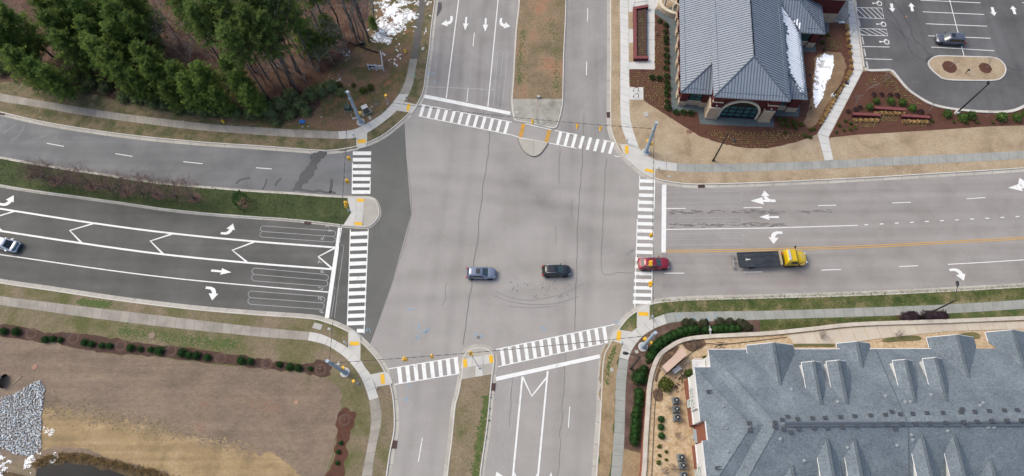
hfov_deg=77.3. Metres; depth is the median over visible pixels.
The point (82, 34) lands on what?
pine tree
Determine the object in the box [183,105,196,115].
wild shrub
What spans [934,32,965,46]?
sport utility vehicle
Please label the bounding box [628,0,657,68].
plaza paving
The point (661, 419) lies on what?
clipped shrub
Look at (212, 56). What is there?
bare tree
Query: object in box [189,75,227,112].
pine tree
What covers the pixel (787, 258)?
tow truck
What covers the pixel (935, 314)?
dark purple shrub
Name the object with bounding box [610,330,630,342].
kerb ramp
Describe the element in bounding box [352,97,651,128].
span wire
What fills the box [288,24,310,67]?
bare tree
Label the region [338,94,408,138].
sidewalk
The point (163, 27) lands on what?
bare tree
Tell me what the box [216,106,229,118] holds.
wild shrub
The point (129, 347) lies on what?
round shrub
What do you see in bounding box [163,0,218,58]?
pine tree
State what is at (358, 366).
sidewalk
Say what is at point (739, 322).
brown shrub
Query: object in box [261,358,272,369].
mulch ring
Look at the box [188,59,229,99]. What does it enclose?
pine tree
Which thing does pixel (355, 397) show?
grass verge
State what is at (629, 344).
sidewalk
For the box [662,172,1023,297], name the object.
road east arm
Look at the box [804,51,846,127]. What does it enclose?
lawn oval
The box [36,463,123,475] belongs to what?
pond
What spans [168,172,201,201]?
crape myrtle
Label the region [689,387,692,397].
window
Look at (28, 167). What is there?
crape myrtle
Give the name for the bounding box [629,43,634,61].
plaza grass
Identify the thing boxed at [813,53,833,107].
snow patch
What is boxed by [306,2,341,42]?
bare tree
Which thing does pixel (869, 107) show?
garden shrub
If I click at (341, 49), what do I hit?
bare tree
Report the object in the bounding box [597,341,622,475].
verge tan
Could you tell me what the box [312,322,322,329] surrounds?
utility vault
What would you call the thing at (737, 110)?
arched window
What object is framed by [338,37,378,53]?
silt fence
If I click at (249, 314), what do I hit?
kerb
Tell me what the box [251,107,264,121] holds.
wild shrub
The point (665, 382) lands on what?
shrub
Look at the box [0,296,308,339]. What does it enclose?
sidewalk
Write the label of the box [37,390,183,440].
grass patch
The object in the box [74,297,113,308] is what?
grass patch
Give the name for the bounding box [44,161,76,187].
crape myrtle
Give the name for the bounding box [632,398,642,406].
clipped shrub
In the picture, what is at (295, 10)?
pine tree
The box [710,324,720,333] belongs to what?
clipped shrub
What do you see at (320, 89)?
wild shrub
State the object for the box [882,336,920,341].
yard grass
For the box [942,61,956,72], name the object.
mulch ring
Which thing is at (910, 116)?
garden wall
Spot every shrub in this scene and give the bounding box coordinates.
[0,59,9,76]
[0,327,7,335]
[10,327,22,335]
[41,335,48,343]
[48,335,55,342]
[57,336,63,342]
[65,66,85,84]
[78,72,100,91]
[80,338,87,345]
[87,340,94,347]
[97,80,113,94]
[98,342,104,348]
[106,342,112,348]
[114,90,130,103]
[126,344,135,351]
[129,92,142,105]
[137,345,143,351]
[143,97,160,109]
[147,346,154,352]
[153,346,163,354]
[158,99,169,110]
[168,106,182,114]
[177,347,186,357]
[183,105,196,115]
[184,351,192,359]
[192,351,200,359]
[195,104,209,118]
[203,353,211,361]
[208,108,218,118]
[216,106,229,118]
[229,105,243,120]
[236,356,245,364]
[241,109,255,121]
[246,357,253,365]
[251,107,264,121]
[261,95,271,104]
[264,105,280,121]
[270,117,282,127]
[271,96,291,113]
[276,361,282,367]
[280,88,298,104]
[281,107,298,121]
[285,362,293,370]
[291,95,308,113]
[293,363,302,371]
[299,104,312,117]
[301,85,318,103]
[313,82,328,99]
[323,79,337,93]
[335,88,346,97]
[358,86,366,93]
[367,84,374,91]
[628,438,639,446]
[629,423,640,428]
[629,433,640,440]
[630,411,641,418]
[630,418,640,424]
[630,427,640,434]
[631,368,647,386]
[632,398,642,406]
[632,405,641,412]
[633,394,643,400]
[634,387,643,395]
[640,364,648,372]
[645,351,655,362]
[647,346,658,355]
[650,341,661,351]
[654,336,665,347]
[657,376,673,393]
[657,415,664,422]
[657,423,664,430]
[657,432,664,439]
[660,334,669,345]
[663,52,669,58]
[663,91,669,97]
[664,83,670,89]
[664,104,671,110]
[665,331,675,342]
[670,329,680,339]
[676,327,684,337]
[681,318,690,326]
[681,325,689,336]
[685,368,692,377]
[687,324,696,335]
[688,318,697,325]
[693,323,700,334]
[699,318,709,326]
[701,325,709,334]
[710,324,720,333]
[714,317,725,325]
[717,324,724,333]
[723,322,729,332]
[725,317,735,325]
[728,323,736,332]
[735,318,744,326]
[735,324,741,332]
[741,320,748,330]
[744,323,752,331]
[865,103,873,111]
[872,97,879,105]
[885,97,895,104]
[897,98,906,106]
[898,310,912,320]
[906,104,916,112]
[909,310,920,319]
[920,310,933,319]
[929,310,939,318]
[937,309,948,319]
[942,109,952,118]
[957,113,968,122]
[966,110,977,120]
[995,112,1008,122]
[1010,113,1022,121]
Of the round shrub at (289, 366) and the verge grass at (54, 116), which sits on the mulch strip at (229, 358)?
the round shrub at (289, 366)
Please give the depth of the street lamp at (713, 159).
102.62 m
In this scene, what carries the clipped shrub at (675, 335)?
on the mulch bed at (631, 386)
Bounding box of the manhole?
[149,332,154,338]
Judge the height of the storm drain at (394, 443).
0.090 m
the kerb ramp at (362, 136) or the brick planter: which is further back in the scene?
the brick planter
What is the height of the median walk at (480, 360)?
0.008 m
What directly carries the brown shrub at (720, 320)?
on the mulch bed at (631, 386)
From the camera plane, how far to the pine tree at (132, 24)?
108.43 m
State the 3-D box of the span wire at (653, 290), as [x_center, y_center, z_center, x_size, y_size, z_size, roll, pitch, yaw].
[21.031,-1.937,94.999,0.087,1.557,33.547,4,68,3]
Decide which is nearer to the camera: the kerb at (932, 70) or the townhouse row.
the townhouse row
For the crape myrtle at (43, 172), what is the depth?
104.62 m
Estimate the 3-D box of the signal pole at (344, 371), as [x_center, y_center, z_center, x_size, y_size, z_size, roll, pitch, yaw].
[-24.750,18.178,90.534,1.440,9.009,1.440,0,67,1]
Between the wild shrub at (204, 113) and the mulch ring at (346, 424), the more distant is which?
the wild shrub at (204, 113)
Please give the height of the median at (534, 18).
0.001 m
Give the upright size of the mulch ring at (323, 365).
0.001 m
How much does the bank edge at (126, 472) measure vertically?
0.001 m
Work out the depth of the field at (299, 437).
93.59 m
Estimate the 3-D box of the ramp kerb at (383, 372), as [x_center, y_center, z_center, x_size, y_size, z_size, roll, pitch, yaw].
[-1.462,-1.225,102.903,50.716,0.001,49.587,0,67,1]
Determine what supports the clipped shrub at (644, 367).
on the mulch bed at (631, 386)
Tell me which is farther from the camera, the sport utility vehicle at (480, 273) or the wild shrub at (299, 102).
the wild shrub at (299, 102)
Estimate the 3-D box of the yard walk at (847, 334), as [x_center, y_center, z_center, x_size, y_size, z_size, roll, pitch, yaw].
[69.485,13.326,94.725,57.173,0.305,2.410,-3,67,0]
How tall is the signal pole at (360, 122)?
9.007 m
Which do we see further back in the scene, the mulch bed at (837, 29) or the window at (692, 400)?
the mulch bed at (837, 29)
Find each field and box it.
[0,337,342,475]
[39,408,299,475]
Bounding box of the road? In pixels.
[0,0,1023,475]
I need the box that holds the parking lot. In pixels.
[856,0,1023,110]
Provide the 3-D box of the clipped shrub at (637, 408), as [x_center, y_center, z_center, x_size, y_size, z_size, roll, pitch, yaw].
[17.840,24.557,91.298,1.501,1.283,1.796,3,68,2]
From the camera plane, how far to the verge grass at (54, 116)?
111.10 m
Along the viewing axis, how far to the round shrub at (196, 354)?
95.37 m
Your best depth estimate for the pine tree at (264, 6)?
99.45 m
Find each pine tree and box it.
[0,1,53,56]
[0,16,43,62]
[0,34,40,78]
[0,43,55,95]
[19,55,65,97]
[26,0,75,36]
[34,8,83,54]
[35,62,81,103]
[43,0,101,40]
[46,27,98,79]
[63,0,103,40]
[71,13,120,59]
[77,28,125,74]
[79,33,136,83]
[90,0,122,37]
[95,44,142,90]
[96,16,141,67]
[97,0,152,54]
[107,58,148,101]
[114,0,171,41]
[117,9,168,56]
[123,66,160,101]
[128,37,179,83]
[135,54,176,98]
[157,80,186,112]
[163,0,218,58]
[163,58,192,101]
[172,69,205,113]
[180,0,222,51]
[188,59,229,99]
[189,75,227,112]
[196,0,254,72]
[207,0,268,78]
[207,85,237,117]
[211,19,268,98]
[215,55,256,92]
[226,69,261,107]
[230,1,285,88]
[233,0,288,71]
[237,82,270,115]
[245,8,298,91]
[246,0,300,73]
[271,0,315,68]
[289,20,318,57]
[303,0,330,35]
[307,29,332,61]
[317,12,343,50]
[344,0,369,42]
[367,15,378,30]
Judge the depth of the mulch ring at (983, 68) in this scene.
113.17 m
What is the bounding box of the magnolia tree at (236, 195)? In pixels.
[231,190,249,209]
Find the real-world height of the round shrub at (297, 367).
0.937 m
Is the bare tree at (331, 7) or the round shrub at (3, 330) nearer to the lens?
the round shrub at (3, 330)
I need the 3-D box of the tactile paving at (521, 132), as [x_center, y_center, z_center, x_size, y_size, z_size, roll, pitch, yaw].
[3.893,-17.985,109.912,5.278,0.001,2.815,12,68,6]
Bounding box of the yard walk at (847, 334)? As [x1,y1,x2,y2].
[789,322,1023,343]
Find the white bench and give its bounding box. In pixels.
[671,365,681,374]
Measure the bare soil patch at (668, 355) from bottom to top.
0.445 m
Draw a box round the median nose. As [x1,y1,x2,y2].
[518,138,547,156]
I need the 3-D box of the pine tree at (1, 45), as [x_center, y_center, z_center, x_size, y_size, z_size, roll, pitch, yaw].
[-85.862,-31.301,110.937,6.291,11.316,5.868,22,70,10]
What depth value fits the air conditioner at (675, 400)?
89.80 m
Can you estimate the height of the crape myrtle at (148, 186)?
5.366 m
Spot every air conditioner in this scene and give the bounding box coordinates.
[671,397,679,404]
[672,406,679,413]
[672,414,680,421]
[676,454,684,461]
[678,462,686,469]
[679,471,687,475]
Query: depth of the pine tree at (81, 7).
108.01 m
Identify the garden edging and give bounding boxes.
[651,337,786,475]
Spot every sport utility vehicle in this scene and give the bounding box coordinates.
[466,266,495,279]
[542,263,570,277]
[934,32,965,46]
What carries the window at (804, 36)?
in the bank building
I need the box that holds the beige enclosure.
[660,347,686,373]
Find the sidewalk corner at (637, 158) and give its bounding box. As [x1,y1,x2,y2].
[621,144,655,177]
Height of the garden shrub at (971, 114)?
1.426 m
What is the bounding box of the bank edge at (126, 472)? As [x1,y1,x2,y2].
[0,452,161,475]
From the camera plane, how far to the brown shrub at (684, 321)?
96.06 m
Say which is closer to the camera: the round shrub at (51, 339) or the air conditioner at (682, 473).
the air conditioner at (682, 473)
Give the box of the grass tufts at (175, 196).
[0,159,345,222]
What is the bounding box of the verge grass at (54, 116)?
[0,101,356,150]
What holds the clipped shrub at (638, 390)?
on the mulch bed at (631, 386)
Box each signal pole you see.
[325,359,349,376]
[346,90,364,125]
[638,331,656,351]
[642,121,657,155]
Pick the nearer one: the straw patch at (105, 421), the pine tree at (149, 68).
the straw patch at (105, 421)
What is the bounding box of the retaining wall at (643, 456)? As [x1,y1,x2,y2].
[639,316,1023,475]
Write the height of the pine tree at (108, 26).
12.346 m
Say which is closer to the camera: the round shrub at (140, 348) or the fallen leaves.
the round shrub at (140, 348)
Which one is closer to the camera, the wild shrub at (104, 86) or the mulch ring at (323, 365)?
the mulch ring at (323, 365)
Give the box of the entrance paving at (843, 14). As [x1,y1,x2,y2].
[834,1,848,21]
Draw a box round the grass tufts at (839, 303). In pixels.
[652,284,1023,330]
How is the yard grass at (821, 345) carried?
on the yard walk at (847, 334)
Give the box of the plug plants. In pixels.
[630,14,925,146]
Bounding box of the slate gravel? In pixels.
[655,6,828,126]
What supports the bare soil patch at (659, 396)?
on the gravel yard at (672, 444)
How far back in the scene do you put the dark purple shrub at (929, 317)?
95.46 m
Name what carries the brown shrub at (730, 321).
on the mulch bed at (631, 386)
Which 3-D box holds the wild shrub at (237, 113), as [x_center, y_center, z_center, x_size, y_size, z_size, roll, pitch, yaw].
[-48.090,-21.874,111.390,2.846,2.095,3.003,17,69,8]
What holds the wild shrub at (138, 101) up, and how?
on the forest floor
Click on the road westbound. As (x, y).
(224, 167)
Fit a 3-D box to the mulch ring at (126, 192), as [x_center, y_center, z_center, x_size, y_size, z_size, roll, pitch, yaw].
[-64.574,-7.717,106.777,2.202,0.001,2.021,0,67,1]
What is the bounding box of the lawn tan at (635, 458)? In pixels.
[629,450,640,475]
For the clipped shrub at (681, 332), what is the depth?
95.13 m
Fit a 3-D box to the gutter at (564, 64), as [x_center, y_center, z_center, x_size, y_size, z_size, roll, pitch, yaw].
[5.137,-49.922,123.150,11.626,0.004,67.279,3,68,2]
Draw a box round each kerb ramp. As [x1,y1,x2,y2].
[349,330,359,357]
[357,133,365,148]
[371,372,392,386]
[398,102,417,113]
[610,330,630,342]
[637,304,648,327]
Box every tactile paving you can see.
[350,104,653,383]
[519,124,550,141]
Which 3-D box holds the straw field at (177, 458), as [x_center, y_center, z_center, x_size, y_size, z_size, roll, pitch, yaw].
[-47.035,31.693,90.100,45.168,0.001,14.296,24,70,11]
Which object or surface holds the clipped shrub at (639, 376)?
on the mulch bed at (631, 386)
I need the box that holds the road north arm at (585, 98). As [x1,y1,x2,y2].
[421,0,609,138]
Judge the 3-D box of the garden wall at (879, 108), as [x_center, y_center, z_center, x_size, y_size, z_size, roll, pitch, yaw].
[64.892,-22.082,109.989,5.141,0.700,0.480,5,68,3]
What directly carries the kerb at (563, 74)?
on the road north arm at (585, 98)
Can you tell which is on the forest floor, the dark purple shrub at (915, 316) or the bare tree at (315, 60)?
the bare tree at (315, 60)
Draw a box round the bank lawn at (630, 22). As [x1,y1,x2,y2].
[628,12,632,28]
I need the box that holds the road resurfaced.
[349,124,410,342]
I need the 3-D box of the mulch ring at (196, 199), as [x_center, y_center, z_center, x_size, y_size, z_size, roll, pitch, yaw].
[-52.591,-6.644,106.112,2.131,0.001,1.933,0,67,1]
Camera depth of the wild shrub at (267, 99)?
112.18 m
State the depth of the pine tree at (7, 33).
108.83 m
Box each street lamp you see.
[623,351,640,369]
[712,132,735,161]
[830,81,848,97]
[920,281,958,318]
[954,81,989,114]
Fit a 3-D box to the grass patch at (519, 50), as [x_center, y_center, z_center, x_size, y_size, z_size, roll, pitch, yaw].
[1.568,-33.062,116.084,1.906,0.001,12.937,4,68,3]
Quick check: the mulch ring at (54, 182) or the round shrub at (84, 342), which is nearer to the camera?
the round shrub at (84, 342)
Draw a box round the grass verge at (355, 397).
[0,283,393,475]
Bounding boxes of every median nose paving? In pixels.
[363,197,379,225]
[460,346,493,378]
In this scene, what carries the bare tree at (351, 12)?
on the forest floor
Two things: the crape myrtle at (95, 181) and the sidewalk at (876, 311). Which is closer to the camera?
the sidewalk at (876, 311)
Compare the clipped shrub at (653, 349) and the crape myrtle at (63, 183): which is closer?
the clipped shrub at (653, 349)
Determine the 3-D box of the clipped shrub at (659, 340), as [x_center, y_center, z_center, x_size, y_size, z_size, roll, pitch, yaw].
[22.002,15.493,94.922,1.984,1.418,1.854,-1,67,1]
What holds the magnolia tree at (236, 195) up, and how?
on the mulch ring at (243, 205)
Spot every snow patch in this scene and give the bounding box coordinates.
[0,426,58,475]
[339,0,431,79]
[366,0,418,44]
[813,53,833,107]
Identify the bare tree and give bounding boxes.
[148,0,174,31]
[149,0,178,38]
[149,9,184,48]
[159,32,192,62]
[163,17,196,43]
[188,38,216,61]
[198,49,218,65]
[247,7,291,85]
[248,51,275,84]
[253,43,283,76]
[255,52,274,87]
[266,0,296,71]
[272,42,295,83]
[277,0,312,58]
[277,55,308,83]
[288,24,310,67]
[297,0,325,50]
[302,41,327,77]
[304,1,332,31]
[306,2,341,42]
[308,4,334,51]
[310,42,334,64]
[319,0,369,39]
[321,16,354,52]
[328,0,341,38]
[328,32,352,65]
[342,0,359,44]
[344,0,380,21]
[351,0,383,43]
[354,0,368,35]
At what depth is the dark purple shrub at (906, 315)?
95.61 m
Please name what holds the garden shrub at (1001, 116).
on the mulch bed at (941, 122)
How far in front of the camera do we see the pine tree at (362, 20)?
112.84 m
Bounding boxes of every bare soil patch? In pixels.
[653,388,662,400]
[655,346,678,381]
[681,339,705,351]
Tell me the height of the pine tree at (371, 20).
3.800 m
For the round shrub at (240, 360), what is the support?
on the mulch strip at (229, 358)
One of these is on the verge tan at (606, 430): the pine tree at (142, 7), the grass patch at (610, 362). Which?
the grass patch at (610, 362)
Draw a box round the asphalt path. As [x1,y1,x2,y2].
[411,0,425,58]
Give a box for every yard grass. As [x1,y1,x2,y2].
[792,344,834,346]
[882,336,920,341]
[960,332,979,338]
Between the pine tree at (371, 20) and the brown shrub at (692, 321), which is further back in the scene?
the pine tree at (371, 20)
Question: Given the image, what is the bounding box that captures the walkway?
[817,0,862,160]
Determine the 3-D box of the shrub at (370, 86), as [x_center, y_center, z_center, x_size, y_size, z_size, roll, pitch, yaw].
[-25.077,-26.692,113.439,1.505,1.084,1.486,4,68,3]
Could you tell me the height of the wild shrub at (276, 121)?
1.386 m
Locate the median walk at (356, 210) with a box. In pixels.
[344,198,363,225]
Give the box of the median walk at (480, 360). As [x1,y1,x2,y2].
[461,354,494,376]
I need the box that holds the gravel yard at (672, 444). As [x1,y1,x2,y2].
[646,320,1023,475]
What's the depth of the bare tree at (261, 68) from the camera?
109.86 m
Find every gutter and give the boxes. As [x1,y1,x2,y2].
[0,0,437,153]
[0,156,380,228]
[0,279,398,475]
[443,344,497,475]
[511,0,566,128]
[592,283,1023,475]
[607,0,1023,187]
[865,67,1023,111]
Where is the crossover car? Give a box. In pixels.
[638,256,668,270]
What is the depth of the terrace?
118.38 m
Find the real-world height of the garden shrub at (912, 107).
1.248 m
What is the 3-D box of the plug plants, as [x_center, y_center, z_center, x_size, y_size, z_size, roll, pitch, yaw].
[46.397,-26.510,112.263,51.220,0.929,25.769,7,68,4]
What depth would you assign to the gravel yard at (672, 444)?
91.30 m
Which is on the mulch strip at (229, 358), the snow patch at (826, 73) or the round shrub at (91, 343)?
the round shrub at (91, 343)
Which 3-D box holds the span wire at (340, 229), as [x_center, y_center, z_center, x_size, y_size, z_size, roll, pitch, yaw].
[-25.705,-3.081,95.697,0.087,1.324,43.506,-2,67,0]
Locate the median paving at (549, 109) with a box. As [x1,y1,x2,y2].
[513,99,561,126]
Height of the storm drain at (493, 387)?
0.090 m
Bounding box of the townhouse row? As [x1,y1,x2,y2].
[684,329,1023,475]
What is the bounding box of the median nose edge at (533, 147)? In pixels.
[518,139,547,156]
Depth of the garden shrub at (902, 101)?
110.26 m
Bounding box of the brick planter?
[633,1,648,60]
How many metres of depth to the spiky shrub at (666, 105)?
110.78 m
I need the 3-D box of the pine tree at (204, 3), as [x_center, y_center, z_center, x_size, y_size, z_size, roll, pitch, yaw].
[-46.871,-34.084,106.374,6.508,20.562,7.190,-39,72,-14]
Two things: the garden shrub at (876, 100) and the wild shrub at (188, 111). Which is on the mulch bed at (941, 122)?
the garden shrub at (876, 100)
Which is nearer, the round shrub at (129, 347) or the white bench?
the white bench
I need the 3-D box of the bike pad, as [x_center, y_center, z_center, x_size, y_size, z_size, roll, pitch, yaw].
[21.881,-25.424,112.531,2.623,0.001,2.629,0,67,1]
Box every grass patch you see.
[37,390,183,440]
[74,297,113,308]
[118,323,238,353]
[470,393,491,475]
[514,27,527,83]
[545,14,562,94]
[604,345,616,384]
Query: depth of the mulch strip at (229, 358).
96.37 m
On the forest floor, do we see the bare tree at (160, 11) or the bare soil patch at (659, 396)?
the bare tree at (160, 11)
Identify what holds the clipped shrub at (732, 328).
on the mulch bed at (631, 386)
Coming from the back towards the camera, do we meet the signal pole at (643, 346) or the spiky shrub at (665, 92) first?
the spiky shrub at (665, 92)
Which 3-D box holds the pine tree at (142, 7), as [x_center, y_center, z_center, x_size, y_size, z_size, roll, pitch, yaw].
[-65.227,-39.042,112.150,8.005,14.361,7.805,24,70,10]
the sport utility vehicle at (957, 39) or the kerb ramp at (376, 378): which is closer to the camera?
the kerb ramp at (376, 378)
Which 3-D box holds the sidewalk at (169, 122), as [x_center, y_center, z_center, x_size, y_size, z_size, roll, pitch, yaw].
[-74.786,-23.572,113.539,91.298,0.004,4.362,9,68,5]
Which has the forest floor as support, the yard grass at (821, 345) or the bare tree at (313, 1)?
the bare tree at (313, 1)
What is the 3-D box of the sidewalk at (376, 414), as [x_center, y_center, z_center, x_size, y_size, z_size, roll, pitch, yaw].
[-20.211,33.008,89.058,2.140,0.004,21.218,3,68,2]
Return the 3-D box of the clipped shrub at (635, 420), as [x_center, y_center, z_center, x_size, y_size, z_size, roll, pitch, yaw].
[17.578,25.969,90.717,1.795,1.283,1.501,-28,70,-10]
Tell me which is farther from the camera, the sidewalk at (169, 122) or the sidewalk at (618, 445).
the sidewalk at (169, 122)
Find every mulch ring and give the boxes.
[25,328,36,338]
[48,175,61,186]
[68,333,78,343]
[84,182,96,191]
[115,340,126,350]
[119,186,131,196]
[150,189,163,199]
[165,345,176,356]
[188,193,200,202]
[215,353,225,363]
[238,198,248,207]
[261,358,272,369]
[315,364,325,375]
[338,414,350,425]
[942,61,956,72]
[979,63,991,72]
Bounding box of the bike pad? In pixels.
[629,87,642,99]
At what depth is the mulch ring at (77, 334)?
97.31 m
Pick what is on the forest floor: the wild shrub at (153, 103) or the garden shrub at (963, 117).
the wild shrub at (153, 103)
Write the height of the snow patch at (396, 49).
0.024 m
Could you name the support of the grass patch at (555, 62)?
on the median at (534, 18)
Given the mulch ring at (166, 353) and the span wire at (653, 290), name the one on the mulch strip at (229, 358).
the mulch ring at (166, 353)
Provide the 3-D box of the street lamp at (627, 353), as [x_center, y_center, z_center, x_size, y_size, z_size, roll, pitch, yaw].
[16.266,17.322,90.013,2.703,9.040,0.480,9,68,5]
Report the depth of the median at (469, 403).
91.48 m
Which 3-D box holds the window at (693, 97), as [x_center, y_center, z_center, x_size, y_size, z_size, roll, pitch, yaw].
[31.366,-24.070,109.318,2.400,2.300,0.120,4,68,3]
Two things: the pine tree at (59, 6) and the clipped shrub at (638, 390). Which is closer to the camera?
the clipped shrub at (638, 390)
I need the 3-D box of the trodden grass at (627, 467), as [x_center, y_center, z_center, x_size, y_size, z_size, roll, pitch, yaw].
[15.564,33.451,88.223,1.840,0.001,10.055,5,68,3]
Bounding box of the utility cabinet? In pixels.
[361,104,372,116]
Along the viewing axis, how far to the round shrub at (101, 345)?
96.35 m
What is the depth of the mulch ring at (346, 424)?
91.95 m
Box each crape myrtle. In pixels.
[13,156,45,181]
[25,158,55,183]
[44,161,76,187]
[64,161,92,190]
[85,169,110,191]
[96,170,127,195]
[116,169,144,196]
[125,172,162,197]
[149,176,178,200]
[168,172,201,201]
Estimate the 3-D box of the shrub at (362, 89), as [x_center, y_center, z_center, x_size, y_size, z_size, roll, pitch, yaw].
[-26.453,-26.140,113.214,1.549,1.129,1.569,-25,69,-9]
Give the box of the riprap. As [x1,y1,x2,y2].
[0,380,44,456]
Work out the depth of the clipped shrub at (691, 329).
95.27 m
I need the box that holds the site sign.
[367,51,383,70]
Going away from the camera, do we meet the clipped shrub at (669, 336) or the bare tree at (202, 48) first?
the clipped shrub at (669, 336)
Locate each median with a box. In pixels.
[0,159,350,224]
[448,374,490,475]
[513,0,564,98]
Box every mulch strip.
[0,324,331,376]
[325,407,355,475]
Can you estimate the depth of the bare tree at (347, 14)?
110.32 m
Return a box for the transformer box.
[344,104,351,111]
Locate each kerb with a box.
[0,0,434,150]
[0,158,379,226]
[0,282,394,475]
[348,102,654,386]
[447,347,493,475]
[512,0,565,128]
[596,286,1022,475]
[610,0,1023,184]
[854,0,864,66]
[864,68,1023,112]
[928,55,1006,80]
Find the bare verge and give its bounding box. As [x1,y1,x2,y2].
[206,0,417,130]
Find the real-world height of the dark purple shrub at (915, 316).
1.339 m
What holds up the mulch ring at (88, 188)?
on the median at (225, 196)
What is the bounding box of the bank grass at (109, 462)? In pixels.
[28,451,173,475]
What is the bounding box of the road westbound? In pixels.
[0,116,352,195]
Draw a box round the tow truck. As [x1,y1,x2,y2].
[731,246,807,268]
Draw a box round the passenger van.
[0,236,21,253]
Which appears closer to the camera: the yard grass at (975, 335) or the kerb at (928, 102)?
the yard grass at (975, 335)
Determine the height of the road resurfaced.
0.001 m
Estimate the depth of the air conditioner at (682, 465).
85.73 m
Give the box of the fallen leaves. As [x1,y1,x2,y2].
[6,0,367,107]
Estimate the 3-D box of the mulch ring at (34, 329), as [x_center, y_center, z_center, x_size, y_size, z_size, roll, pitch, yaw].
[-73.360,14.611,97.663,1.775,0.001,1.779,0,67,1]
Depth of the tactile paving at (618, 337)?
97.12 m
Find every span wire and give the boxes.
[329,100,347,359]
[332,335,650,362]
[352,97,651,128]
[653,148,653,328]
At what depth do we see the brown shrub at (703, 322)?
96.01 m
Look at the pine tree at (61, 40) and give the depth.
108.69 m
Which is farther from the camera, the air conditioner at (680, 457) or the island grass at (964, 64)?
the island grass at (964, 64)
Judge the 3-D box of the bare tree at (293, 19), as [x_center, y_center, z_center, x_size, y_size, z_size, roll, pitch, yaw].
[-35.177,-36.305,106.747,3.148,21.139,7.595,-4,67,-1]
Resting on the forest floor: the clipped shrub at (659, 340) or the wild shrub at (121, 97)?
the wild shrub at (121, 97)
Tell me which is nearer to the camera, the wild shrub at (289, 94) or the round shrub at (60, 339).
the round shrub at (60, 339)
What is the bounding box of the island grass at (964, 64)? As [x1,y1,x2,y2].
[929,56,1004,79]
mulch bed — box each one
[624,320,759,451]
[629,14,853,148]
[829,71,1023,137]
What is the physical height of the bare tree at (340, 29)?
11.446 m
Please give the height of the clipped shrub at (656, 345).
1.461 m
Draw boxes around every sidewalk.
[0,93,338,138]
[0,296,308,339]
[308,332,377,399]
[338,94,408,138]
[362,398,381,475]
[399,59,416,93]
[611,358,627,475]
[619,314,666,359]
[620,0,638,147]
[656,160,676,170]
[664,300,1023,322]
[677,151,1023,171]
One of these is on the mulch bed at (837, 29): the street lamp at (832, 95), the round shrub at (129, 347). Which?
the street lamp at (832, 95)
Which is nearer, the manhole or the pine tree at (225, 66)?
the manhole
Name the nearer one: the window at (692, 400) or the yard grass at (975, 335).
the window at (692, 400)
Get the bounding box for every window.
[687,94,702,101]
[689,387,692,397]
[690,398,694,407]
[697,466,701,474]
[719,103,757,118]
[801,33,810,41]
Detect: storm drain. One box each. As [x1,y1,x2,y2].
[391,440,396,448]
[491,383,494,390]
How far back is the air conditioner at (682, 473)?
85.21 m
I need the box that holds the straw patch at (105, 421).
[46,403,266,458]
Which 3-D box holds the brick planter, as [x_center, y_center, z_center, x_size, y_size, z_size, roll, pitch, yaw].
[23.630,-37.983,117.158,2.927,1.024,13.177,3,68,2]
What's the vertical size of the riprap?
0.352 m
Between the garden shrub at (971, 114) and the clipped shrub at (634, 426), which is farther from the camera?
the garden shrub at (971, 114)
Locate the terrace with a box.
[658,0,678,17]
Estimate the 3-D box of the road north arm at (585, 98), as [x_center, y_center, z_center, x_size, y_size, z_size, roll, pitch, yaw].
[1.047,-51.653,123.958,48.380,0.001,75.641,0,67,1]
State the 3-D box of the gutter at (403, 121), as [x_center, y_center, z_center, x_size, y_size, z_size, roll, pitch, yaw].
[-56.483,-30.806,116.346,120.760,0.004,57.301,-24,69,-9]
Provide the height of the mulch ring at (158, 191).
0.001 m
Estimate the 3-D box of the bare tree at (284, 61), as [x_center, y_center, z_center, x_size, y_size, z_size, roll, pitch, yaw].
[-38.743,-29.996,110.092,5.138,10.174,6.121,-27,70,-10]
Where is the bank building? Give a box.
[675,0,851,122]
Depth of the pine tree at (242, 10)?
97.64 m
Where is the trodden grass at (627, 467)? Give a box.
[622,449,631,475]
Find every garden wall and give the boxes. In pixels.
[851,112,880,117]
[873,106,905,111]
[900,114,929,119]
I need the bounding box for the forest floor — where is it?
[0,0,368,119]

